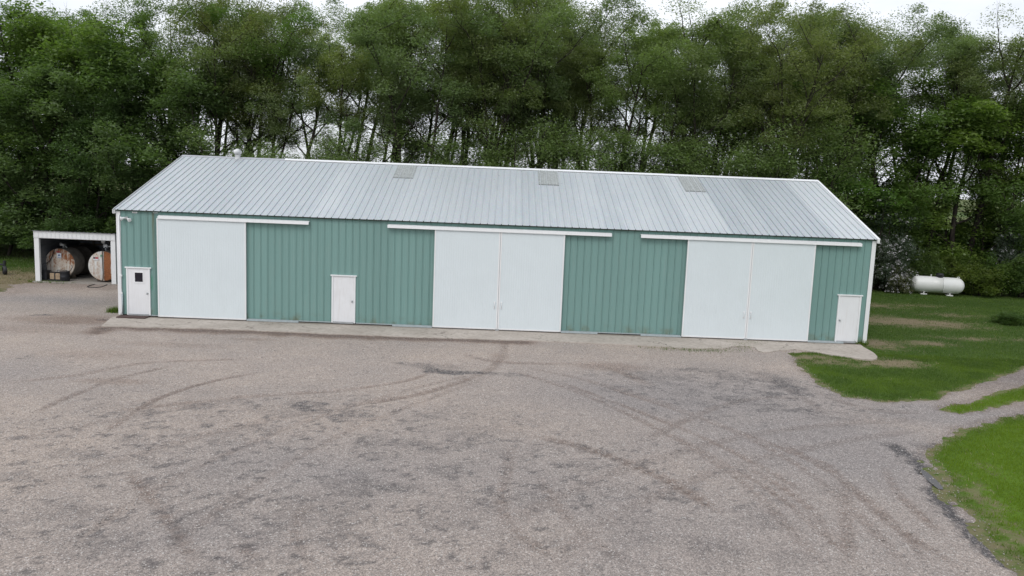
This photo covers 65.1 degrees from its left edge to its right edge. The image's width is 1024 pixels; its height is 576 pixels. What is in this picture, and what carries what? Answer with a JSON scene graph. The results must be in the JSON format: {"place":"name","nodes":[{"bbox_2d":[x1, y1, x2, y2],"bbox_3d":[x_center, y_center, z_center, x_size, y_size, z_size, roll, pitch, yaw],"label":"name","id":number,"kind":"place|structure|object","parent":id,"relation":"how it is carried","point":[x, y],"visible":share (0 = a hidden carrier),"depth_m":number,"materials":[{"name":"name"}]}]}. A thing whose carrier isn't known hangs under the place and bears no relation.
{"place":"outdoors","nodes":[
{"label":"outdoors","id":0,"kind":"place"},
{"bbox_2d":[0,240,34,279],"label":"lawn grass","id":1,"kind":"structure","parent":0,"point":[20,260],"depth_m":52.88,"materials":[{"name":"green plant"}]},
{"bbox_2d":[0,166,1023,575],"bbox_3d":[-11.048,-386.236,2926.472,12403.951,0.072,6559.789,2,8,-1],"label":"ground","id":2,"kind":"structure","parent":0,"point":[978,502],"depth_m":29.57,"materials":[{"name":"green plant"}]},
{"bbox_2d":[0,4,75,230],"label":"tree","id":3,"kind":"object","parent":2,"relation":"on","point":[19,48],"visible":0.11,"depth_m":60.89,"materials":[{"name":"green plant"}]},
{"bbox_2d":[0,66,95,255],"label":"tree","id":4,"kind":"object","parent":2,"relation":"on","point":[48,156],"visible":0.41,"depth_m":53.95,"materials":[{"name":"green plant"}]},
{"bbox_2d":[0,0,123,226],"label":"tree","id":5,"kind":"object","parent":2,"relation":"on","point":[6,61],"visible":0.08,"depth_m":59.56,"materials":[{"name":"green plant"}]},
{"bbox_2d":[10,6,120,154],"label":"tree","id":6,"kind":"object","parent":2,"relation":"on","point":[32,38],"visible":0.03,"depth_m":58.21,"materials":[{"name":"green plant"}]},
{"bbox_2d":[0,59,133,248],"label":"tree","id":7,"kind":"object","parent":2,"relation":"on","point":[46,73],"visible":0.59,"depth_m":53.22,"materials":[{"name":"green plant"}]},
{"bbox_2d":[30,230,117,284],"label":"fuel shed","id":8,"kind":"structure","parent":2,"relation":"on","point":[46,243],"depth_m":44.03,"materials":[{"name":"metal"}]},
{"bbox_2d":[46,243,100,278],"bbox_3d":[-25.377,-1.704,46.543,1.742,2.030,3.430,2,8,-1],"label":"fuel tank","id":9,"kind":"object","parent":8,"relation":"on","point":[74,258],"visible":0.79,"depth_m":45.12,"materials":[{"name":"metal"}]},
{"bbox_2d":[88,240,111,280],"bbox_3d":[-22.667,-1.706,46.082,1.684,2.371,3.511,2,8,-1],"label":"fuel tank","id":10,"kind":"object","parent":8,"relation":"on","point":[99,264],"visible":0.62,"depth_m":44.47,"materials":[{"name":"metal"}]},
{"bbox_2d":[21,4,138,230],"bbox_3d":[-31.263,-11.332,58.826,7.701,18.049,11.926,0,8,-17],"label":"tree","id":11,"kind":"object","parent":2,"relation":"on","point":[41,61],"visible":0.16,"depth_m":56.56,"materials":[{"name":"green plant"}]},
{"bbox_2d":[2,87,165,233],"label":"tree","id":12,"kind":"object","parent":2,"relation":"on","point":[77,223],"visible":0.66,"depth_m":53.64,"materials":[{"name":"green plant"}]},
{"bbox_2d":[0,10,230,232],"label":"tree","id":13,"kind":"object","parent":2,"relation":"on","point":[95,37],"visible":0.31,"depth_m":55.52,"materials":[{"name":"green plant"}]},
{"bbox_2d":[69,39,212,232],"bbox_3d":[-24.647,-9.304,55.807,10.387,15.428,11.223,-1,8,-25],"label":"tree","id":14,"kind":"object","parent":2,"relation":"on","point":[147,156],"visible":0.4,"depth_m":53.44,"materials":[{"name":"green plant"}]},
{"bbox_2d":[74,0,214,171],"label":"tree","id":15,"kind":"object","parent":2,"relation":"on","point":[141,15],"visible":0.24,"depth_m":57.41,"materials":[{"name":"green plant"}]},
{"bbox_2d":[74,52,240,233],"bbox_3d":[-24.756,-8.718,54.276,10.843,14.626,11.373,4,8,15],"label":"tree","id":16,"kind":"object","parent":2,"relation":"on","point":[197,87],"visible":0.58,"depth_m":53.38,"materials":[{"name":"green plant"}]},
{"bbox_2d":[108,0,266,153],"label":"tree","id":17,"kind":"object","parent":2,"relation":"on","point":[144,24],"visible":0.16,"depth_m":61.30,"materials":[{"name":"green plant"}]},
{"bbox_2d":[128,12,294,155],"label":"tree","id":18,"kind":"object","parent":2,"relation":"on","point":[184,39],"visible":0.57,"depth_m":55.23,"materials":[{"name":"green plant"}]},
{"bbox_2d":[175,122,293,158],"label":"young tree","id":19,"kind":"object","parent":2,"relation":"on","point":[200,135],"visible":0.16,"depth_m":51.57,"materials":[{"name":"green plant"}]},
{"bbox_2d":[158,0,320,155],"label":"tree","id":20,"kind":"object","parent":2,"relation":"on","point":[202,28],"visible":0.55,"depth_m":55.96,"materials":[{"name":"green plant"}]},
{"bbox_2d":[158,0,340,153],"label":"tree","id":21,"kind":"object","parent":2,"relation":"on","point":[269,12],"visible":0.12,"depth_m":61.15,"materials":[{"name":"green plant"}]},
{"bbox_2d":[174,0,330,156],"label":"tree","id":22,"kind":"object","parent":2,"relation":"on","point":[285,29],"visible":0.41,"depth_m":56.34,"materials":[{"name":"green plant"}]},
{"bbox_2d":[192,10,314,158],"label":"tree","id":23,"kind":"object","parent":2,"relation":"on","point":[276,130],"visible":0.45,"depth_m":56.57,"materials":[{"name":"green plant"}]},
{"bbox_2d":[187,0,326,155],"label":"tree","id":24,"kind":"object","parent":2,"relation":"on","point":[284,8],"visible":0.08,"depth_m":61.34,"materials":[{"name":"green plant"}]},
{"bbox_2d":[189,3,344,157],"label":"tree","id":25,"kind":"object","parent":2,"relation":"on","point":[290,141],"visible":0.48,"depth_m":57.55,"materials":[{"name":"green plant"}]},
{"bbox_2d":[221,131,325,158],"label":"young tree","id":26,"kind":"object","parent":2,"relation":"on","point":[268,148],"visible":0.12,"depth_m":53.53,"materials":[{"name":"green plant"}]},
{"bbox_2d":[237,0,381,161],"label":"tree","id":27,"kind":"object","parent":2,"relation":"on","point":[337,28],"visible":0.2,"depth_m":67.58,"materials":[{"name":"green plant"}]},
{"bbox_2d":[259,33,373,158],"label":"tree","id":28,"kind":"object","parent":2,"relation":"on","point":[309,58],"visible":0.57,"depth_m":56.64,"materials":[{"name":"green plant"}]},
{"bbox_2d":[293,20,381,160],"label":"tree","id":29,"kind":"object","parent":2,"relation":"on","point":[346,75],"visible":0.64,"depth_m":54.37,"materials":[{"name":"green plant"}]},
{"bbox_2d":[290,121,419,163],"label":"young tree","id":30,"kind":"object","parent":2,"relation":"on","point":[357,154],"visible":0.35,"depth_m":51.88,"materials":[{"name":"green plant"}]},
{"bbox_2d":[317,2,417,151],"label":"tree","id":31,"kind":"object","parent":2,"relation":"on","point":[353,22],"visible":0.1,"depth_m":59.99,"materials":[{"name":"green plant"}]},
{"bbox_2d":[344,0,445,163],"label":"tree","id":32,"kind":"object","parent":2,"relation":"on","point":[396,29],"visible":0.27,"depth_m":57.97,"materials":[{"name":"green plant"}]},
{"bbox_2d":[342,28,454,162],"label":"tree","id":33,"kind":"object","parent":2,"relation":"on","point":[373,110],"visible":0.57,"depth_m":54.27,"materials":[{"name":"green plant"}]},
{"bbox_2d":[312,0,508,164],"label":"tree","id":34,"kind":"object","parent":2,"relation":"on","point":[373,55],"visible":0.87,"depth_m":52.09,"materials":[{"name":"green plant"}]},
{"bbox_2d":[407,127,517,165],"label":"young tree","id":35,"kind":"object","parent":2,"relation":"on","point":[468,161],"visible":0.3,"depth_m":52.98,"materials":[{"name":"green plant"}]},
{"bbox_2d":[397,4,529,161],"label":"tree","id":36,"kind":"object","parent":2,"relation":"on","point":[415,50],"visible":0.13,"depth_m":57.82,"materials":[{"name":"green plant"}]},
{"bbox_2d":[358,0,594,165],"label":"tree","id":37,"kind":"object","parent":2,"relation":"on","point":[451,37],"visible":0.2,"depth_m":56.60,"materials":[{"name":"green plant"}]},
{"bbox_2d":[101,316,876,360],"bbox_3d":[-0.944,2.111,33.738,32.700,0.138,3.435,2,8,-1],"label":"concrete apron","id":38,"kind":"object","parent":2,"relation":"on","point":[855,351],"visible":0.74,"depth_m":34.04,"materials":[{"name":"grey concrete"}]},
{"bbox_2d":[112,149,879,343],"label":"pole barn","id":39,"kind":"structure","parent":2,"relation":"on","point":[237,237],"depth_m":35.08,"materials":[{"name":"green"}]},
{"bbox_2d":[125,266,150,315],"bbox_3d":[-16.270,0.151,34.965,1.127,2.135,0.122,2,8,-1],"label":"walk door","id":40,"kind":"structure","parent":39,"relation":"in","point":[138,279],"depth_m":34.98,"materials":[{"name":"white metal"}]},
{"bbox_2d":[156,218,246,319],"bbox_3d":[-13.429,-0.803,34.776,3.827,4.290,0.074,2,8,-1],"label":"sliding door","id":41,"kind":"structure","parent":39,"relation":"in","point":[201,265],"depth_m":34.75,"materials":[{"name":"white metal"}]},
{"bbox_2d":[330,275,356,323],"bbox_3d":[-7.360,0.497,35.057,1.140,2.135,0.122,2,8,-1],"label":"walk door","id":42,"kind":"structure","parent":39,"relation":"in","point":[343,298],"depth_m":35.07,"materials":[{"name":"white metal"}]},
{"bbox_2d":[432,230,500,329],"bbox_3d":[-1.987,-0.356,34.872,2.835,4.290,0.118,2,8,-1],"label":"sliding door","id":43,"kind":"structure","parent":39,"relation":"in","point":[466,263],"depth_m":34.87,"materials":[{"name":"white metal"}]},
{"bbox_2d":[497,232,564,331],"bbox_3d":[0.829,-0.247,34.901,2.777,4.290,0.118,2,8,-1],"label":"sliding door","id":44,"kind":"structure","parent":39,"relation":"in","point":[531,272],"depth_m":34.91,"materials":[{"name":"white metal"}]},
{"bbox_2d":[681,240,752,338],"bbox_3d":[8.932,0.067,34.985,2.817,4.290,0.118,2,8,-1],"label":"sliding door","id":45,"kind":"structure","parent":39,"relation":"in","point":[717,275],"depth_m":34.98,"materials":[{"name":"white metal"}]},
{"bbox_2d":[746,242,815,340],"bbox_3d":[11.718,0.175,35.014,2.736,4.290,0.118,2,8,-1],"label":"sliding door","id":46,"kind":"structure","parent":39,"relation":"in","point":[782,274],"depth_m":35.02,"materials":[{"name":"white metal"}]},
{"bbox_2d":[834,294,862,342],"bbox_3d":[14.774,1.355,35.286,1.109,2.135,0.122,2,8,-1],"label":"walk door","id":47,"kind":"structure","parent":39,"relation":"in","point":[849,306],"depth_m":35.29,"materials":[{"name":"white metal"}]},
{"bbox_2d":[417,0,579,166],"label":"tree","id":48,"kind":"object","parent":2,"relation":"on","point":[465,33],"visible":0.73,"depth_m":52.40,"materials":[{"name":"green plant"}]},
{"bbox_2d":[416,0,589,165],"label":"tree","id":49,"kind":"object","parent":2,"relation":"on","point":[554,16],"visible":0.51,"depth_m":52.35,"materials":[{"name":"green plant"}]},
{"bbox_2d":[426,9,579,166],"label":"tree","id":50,"kind":"object","parent":2,"relation":"on","point":[494,81],"visible":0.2,"depth_m":55.67,"materials":[{"name":"green plant"}]},
{"bbox_2d":[0,282,1023,575],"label":"gravel yard","id":51,"kind":"structure","parent":2,"relation":"on","point":[58,342],"depth_m":19.02,"materials":[{"name":"grey gravel"}]},
{"bbox_2d":[463,111,591,169],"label":"young tree","id":52,"kind":"object","parent":2,"relation":"on","point":[541,150],"visible":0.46,"depth_m":52.13,"materials":[{"name":"green plant"}]},
{"bbox_2d":[474,0,603,165],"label":"tree","id":53,"kind":"object","parent":2,"relation":"on","point":[592,12],"visible":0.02,"depth_m":61.00,"materials":[{"name":"green plant"}]},
{"bbox_2d":[467,0,611,168],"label":"tree","id":54,"kind":"object","parent":2,"relation":"on","point":[547,77],"visible":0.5,"depth_m":55.14,"materials":[{"name":"green plant"}]},
{"bbox_2d":[469,40,611,168],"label":"tree","id":55,"kind":"object","parent":2,"relation":"on","point":[575,80],"visible":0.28,"depth_m":56.63,"materials":[{"name":"green plant"}]},
{"bbox_2d":[490,15,620,168],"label":"tree","id":56,"kind":"object","parent":2,"relation":"on","point":[603,33],"visible":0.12,"depth_m":59.65,"materials":[{"name":"green plant"}]},
{"bbox_2d":[458,0,664,165],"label":"tree","id":57,"kind":"object","parent":2,"relation":"on","point":[635,15],"visible":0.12,"depth_m":60.58,"materials":[{"name":"green plant"}]},
{"bbox_2d":[489,0,651,166],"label":"tree","id":58,"kind":"object","parent":2,"relation":"on","point":[606,5],"visible":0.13,"depth_m":60.98,"materials":[{"name":"green plant"}]},
{"bbox_2d":[542,38,635,167],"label":"tree","id":59,"kind":"object","parent":2,"relation":"on","point":[595,56],"visible":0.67,"depth_m":56.51,"materials":[{"name":"green plant"}]},
{"bbox_2d":[536,109,660,171],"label":"young tree","id":60,"kind":"object","parent":2,"relation":"on","point":[601,164],"visible":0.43,"depth_m":52.17,"materials":[{"name":"green plant"}]},
{"bbox_2d":[580,13,692,172],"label":"tree","id":61,"kind":"object","parent":2,"relation":"on","point":[658,56],"visible":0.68,"depth_m":53.92,"materials":[{"name":"green plant"}]},
{"bbox_2d":[601,28,686,168],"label":"tree","id":62,"kind":"object","parent":2,"relation":"on","point":[649,39],"visible":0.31,"depth_m":61.60,"materials":[{"name":"green plant"}]},
{"bbox_2d":[605,18,709,172],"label":"tree","id":63,"kind":"object","parent":2,"relation":"on","point":[655,28],"visible":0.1,"depth_m":67.17,"materials":[{"name":"green plant"}]},
{"bbox_2d":[597,128,733,175],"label":"young tree","id":64,"kind":"object","parent":2,"relation":"on","point":[647,156],"visible":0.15,"depth_m":52.71,"materials":[{"name":"green plant"}]},
{"bbox_2d":[614,135,723,174],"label":"young tree","id":65,"kind":"object","parent":2,"relation":"on","point":[689,165],"visible":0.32,"depth_m":51.98,"materials":[{"name":"green plant"}]},
{"bbox_2d":[599,106,760,175],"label":"young tree","id":66,"kind":"object","parent":2,"relation":"on","point":[681,156],"visible":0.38,"depth_m":52.97,"materials":[{"name":"green plant"}]},
{"bbox_2d":[627,0,752,174],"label":"tree","id":67,"kind":"object","parent":2,"relation":"on","point":[717,25],"visible":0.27,"depth_m":57.12,"materials":[{"name":"green plant"}]},
{"bbox_2d":[639,20,756,171],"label":"tree","id":68,"kind":"object","parent":2,"relation":"on","point":[677,117],"visible":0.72,"depth_m":53.49,"materials":[{"name":"green plant"}]},
{"bbox_2d":[656,0,747,173],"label":"tree","id":69,"kind":"object","parent":2,"relation":"on","point":[704,39],"visible":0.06,"depth_m":62.24,"materials":[{"name":"green plant"}]},
{"bbox_2d":[610,38,798,175],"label":"tree","id":70,"kind":"object","parent":2,"relation":"on","point":[696,73],"visible":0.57,"depth_m":52.88,"materials":[{"name":"green plant"}]},
{"bbox_2d":[670,13,765,173],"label":"tree","id":71,"kind":"object","parent":2,"relation":"on","point":[731,70],"visible":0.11,"depth_m":58.60,"materials":[{"name":"green plant"}]},
{"bbox_2d":[671,0,853,177],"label":"tree","id":72,"kind":"object","parent":2,"relation":"on","point":[756,28],"visible":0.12,"depth_m":56.79,"materials":[{"name":"green plant"}]},
{"bbox_2d":[714,126,810,178],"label":"young tree","id":73,"kind":"object","parent":2,"relation":"on","point":[741,162],"visible":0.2,"depth_m":50.18,"materials":[{"name":"green plant"}]},
{"bbox_2d":[701,124,828,179],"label":"young tree","id":74,"kind":"object","parent":2,"relation":"on","point":[750,145],"visible":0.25,"depth_m":51.75,"materials":[{"name":"green plant"}]},
{"bbox_2d":[679,45,884,177],"bbox_3d":[18.465,-8.460,57.525,13.747,16.750,9.081,0,8,-16],"label":"tree","id":75,"kind":"object","parent":2,"relation":"on","point":[831,90],"visible":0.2,"depth_m":55.89,"materials":[{"name":"green plant"}]},
{"bbox_2d":[706,0,873,164],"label":"tree","id":76,"kind":"object","parent":2,"relation":"on","point":[848,15],"visible":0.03,"depth_m":63.40,"materials":[{"name":"green plant"}]},
{"bbox_2d":[732,42,871,178],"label":"tree","id":77,"kind":"object","parent":2,"relation":"on","point":[774,85],"visible":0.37,"depth_m":54.37,"materials":[{"name":"green plant"}]},
{"bbox_2d":[726,0,882,178],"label":"tree","id":78,"kind":"object","parent":2,"relation":"on","point":[796,107],"visible":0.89,"depth_m":50.54,"materials":[{"name":"green plant"}]},
{"bbox_2d":[729,110,895,217],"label":"young tree","id":79,"kind":"object","parent":2,"relation":"on","point":[826,130],"visible":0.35,"depth_m":51.70,"materials":[{"name":"green plant"}]},
{"bbox_2d":[773,80,911,272],"bbox_3d":[23.300,-7.710,58.806,10.947,15.283,11.829,1,8,-7],"label":"tree","id":80,"kind":"object","parent":2,"relation":"on","point":[865,190],"visible":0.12,"depth_m":56.62,"materials":[{"name":"green plant"}]},
{"bbox_2d":[774,0,939,194],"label":"tree","id":81,"kind":"object","parent":2,"relation":"on","point":[862,41],"visible":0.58,"depth_m":55.27,"materials":[{"name":"green plant"}]},
{"bbox_2d":[757,3,978,175],"bbox_3d":[24.447,-10.238,59.292,15.102,20.401,9.976,3,8,7],"label":"tree","id":82,"kind":"object","parent":2,"relation":"on","point":[884,66],"visible":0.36,"depth_m":55.98,"materials":[{"name":"green plant"}]},
{"bbox_2d":[801,21,943,197],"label":"tree","id":83,"kind":"object","parent":2,"relation":"on","point":[889,43],"visible":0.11,"depth_m":58.95,"materials":[{"name":"green plant"}]},
{"bbox_2d":[862,187,924,289],"bbox_3d":[25.965,-3.350,56.337,6.156,7.518,4.224,2,8,-3],"label":"flowering shrub","id":84,"kind":"object","parent":2,"relation":"on","point":[911,248],"visible":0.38,"depth_m":56.24,"materials":[{"name":"green plant"}]},
{"bbox_2d":[872,238,917,291],"bbox_3d":[25.905,-1.524,55.622,3.811,3.972,3.630,-2,9,-28],"label":"flowering shrub","id":85,"kind":"object","parent":2,"relation":"on","point":[886,259],"visible":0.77,"depth_m":54.77,"materials":[{"name":"grey plant"}]},
{"bbox_2d":[825,0,967,202],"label":"tree","id":86,"kind":"object","parent":2,"relation":"on","point":[917,12],"visible":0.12,"depth_m":63.05,"materials":[{"name":"green plant"}]},
{"bbox_2d":[879,264,915,293],"bbox_3d":[26.225,-0.594,54.910,2.415,2.212,2.609,0,8,-16],"label":"flowering shrub","id":87,"kind":"object","parent":2,"relation":"on","point":[900,282],"visible":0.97,"depth_m":54.51,"materials":[{"name":"grey plant"}]},
{"bbox_2d":[797,78,1014,268],"bbox_3d":[27.723,-7.584,60.125,12.737,14.984,14.395,-2,9,-27],"label":"tree","id":88,"kind":"object","parent":2,"relation":"on","point":[937,121],"visible":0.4,"depth_m":57.27,"materials":[{"name":"green plant"}]},
{"bbox_2d":[792,301,1023,564],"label":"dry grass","id":89,"kind":"structure","parent":2,"relation":"on","point":[940,390],"depth_m":31.80,"materials":[{"name":"plant"}]},
{"bbox_2d":[836,11,996,201],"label":"tree","id":90,"kind":"object","parent":2,"relation":"on","point":[940,17],"visible":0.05,"depth_m":67.72,"materials":[{"name":"green plant"}]},
{"bbox_2d":[837,64,1004,266],"bbox_3d":[30.249,-8.626,60.959,11.982,17.132,12.568,8,10,37],"label":"tree","id":91,"kind":"object","parent":2,"relation":"on","point":[903,170],"visible":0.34,"depth_m":58.84,"materials":[{"name":"green plant"}]},
{"bbox_2d":[900,242,947,284],"bbox_3d":[29.441,-1.467,57.387,4.099,3.724,3.804,6,8,26],"label":"shrub","id":92,"kind":"object","parent":2,"relation":"on","point":[924,269],"visible":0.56,"depth_m":56.84,"materials":[{"name":"green plant"}]},
{"bbox_2d":[910,273,964,295],"bbox_3d":[28.907,-0.273,54.613,3.360,1.490,1.100,4,8,14],"label":"propane tank","id":93,"kind":"object","parent":2,"relation":"on","point":[941,283],"visible":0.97,"depth_m":54.24,"materials":[{"name":"white metal"}]},
{"bbox_2d":[915,210,991,265],"bbox_3d":[34.017,-2.988,62.273,6.917,6.142,7.452,-4,10,-40],"label":"shrub","id":94,"kind":"object","parent":2,"relation":"on","point":[942,232],"visible":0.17,"depth_m":61.10,"materials":[{"name":"green plant"}]},
{"bbox_2d":[890,92,1023,264],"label":"tree","id":95,"kind":"object","parent":2,"relation":"on","point":[946,209],"visible":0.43,"depth_m":58.59,"materials":[{"name":"green plant"}]},
{"bbox_2d":[903,30,1011,254],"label":"tree","id":96,"kind":"object","parent":2,"relation":"on","point":[966,45],"visible":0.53,"depth_m":59.79,"materials":[{"name":"green plant"}]},
{"bbox_2d":[905,26,1018,211],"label":"tree","id":97,"kind":"object","parent":2,"relation":"on","point":[975,37],"visible":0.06,"depth_m":66.97,"materials":[{"name":"green plant"}]},
{"bbox_2d":[931,89,1023,267],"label":"tree","id":98,"kind":"object","parent":2,"relation":"on","point":[1015,216],"visible":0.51,"depth_m":58.07,"materials":[{"name":"green plant"}]},
{"bbox_2d":[945,255,1014,295],"bbox_3d":[32.079,-0.747,55.475,4.344,2.893,4.774,-5,10,-43],"label":"shrub","id":99,"kind":"object","parent":2,"relation":"on","point":[974,283],"visible":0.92,"depth_m":54.76,"materials":[{"name":"green plant"}]},
{"bbox_2d":[943,1,1023,254],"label":"tree","id":100,"kind":"object","parent":2,"relation":"on","point":[1002,62],"visible":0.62,"depth_m":57.64,"materials":[{"name":"green plant"}]},
{"bbox_2d":[951,16,1023,222],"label":"tree","id":101,"kind":"object","parent":2,"relation":"on","point":[1017,82],"visible":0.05,"depth_m":63.66,"materials":[{"name":"green plant"}]},
{"bbox_2d":[961,89,1023,248],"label":"tree","id":102,"kind":"object","parent":2,"relation":"on","point":[985,206],"visible":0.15,"depth_m":60.07,"materials":[{"name":"green plant"}]},
{"bbox_2d":[975,251,1023,296],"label":"shrub","id":103,"kind":"object","parent":2,"relation":"on","point":[988,266],"visible":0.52,"depth_m":55.08,"materials":[{"name":"green plant"}]},
{"bbox_2d":[987,219,1023,293],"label":"flowering shrub","id":104,"kind":"object","parent":2,"relation":"on","point":[1004,254],"visible":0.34,"depth_m":57.36,"materials":[{"name":"green plant"}]},
{"bbox_2d":[1006,254,1023,297],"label":"shrub","id":105,"kind":"object","parent":2,"relation":"on","point":[1019,279],"visible":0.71,"depth_m":54.43,"materials":[{"name":"green plant"}]},
{"bbox_2d":[0,0,1023,201],"label":"sky","id":106,"kind":"structure","parent":0,"point":[972,9],"materials":[{"name":"white"}]},
{"bbox_2d":[790,351,1023,562],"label":"lawn grass","id":107,"kind":"structure","parent":0,"point":[938,380],"depth_m":26.88,"materials":[{"name":"green plant"}]},
{"bbox_2d":[791,286,1023,368],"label":"lawn grass","id":108,"kind":"structure","parent":0,"point":[962,310],"depth_m":41.23,"materials":[{"name":"green plant"}]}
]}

